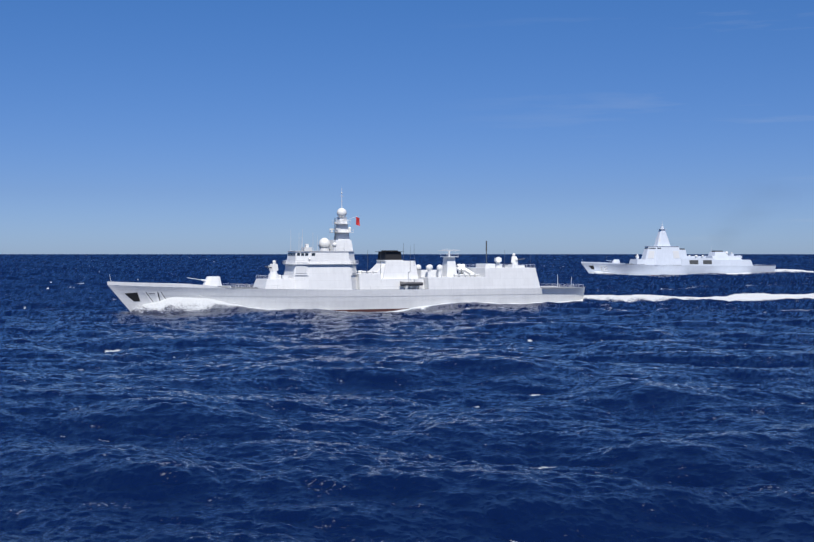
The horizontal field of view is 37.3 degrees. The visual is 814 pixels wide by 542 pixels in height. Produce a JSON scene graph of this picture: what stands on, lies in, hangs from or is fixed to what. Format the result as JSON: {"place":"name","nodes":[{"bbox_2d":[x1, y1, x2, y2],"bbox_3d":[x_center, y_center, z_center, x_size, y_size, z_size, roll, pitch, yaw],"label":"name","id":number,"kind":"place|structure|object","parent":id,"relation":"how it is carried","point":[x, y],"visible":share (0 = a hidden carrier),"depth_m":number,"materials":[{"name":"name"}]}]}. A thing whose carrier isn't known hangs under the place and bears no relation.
{"place":"outdoors","nodes":[
{"label":"outdoors","id":0,"kind":"place"},
{"bbox_2d":[0,254,813,541],"bbox_3d":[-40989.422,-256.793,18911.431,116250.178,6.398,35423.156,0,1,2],"label":"sea","id":1,"kind":"structure","parent":0,"point":[611,407],"depth_m":124.04,"materials":[{"name":"blue liquid"}]},
{"bbox_2d":[126,295,298,312],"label":"bow spray","id":2,"kind":"object","parent":1,"relation":"on","point":[148,309],"visible":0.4,"depth_m":335.55,"materials":[{"name":"white liquid"}]},
{"bbox_2d":[107,192,584,311],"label":"destroyer","id":3,"kind":"object","parent":1,"relation":"in","point":[327,276],"visible":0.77,"depth_m":361.27,"materials":[{"name":"white metal"}]},
{"bbox_2d":[581,226,775,275],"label":"destroyer","id":4,"kind":"object","parent":1,"relation":"on","point":[662,255],"visible":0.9,"depth_m":949.52,"materials":[{"name":"white metal"}]},
{"bbox_2d":[0,0,813,253],"label":"sky","id":5,"kind":"structure","parent":0,"point":[127,126],"materials":[{"name":"blue"}]}
]}

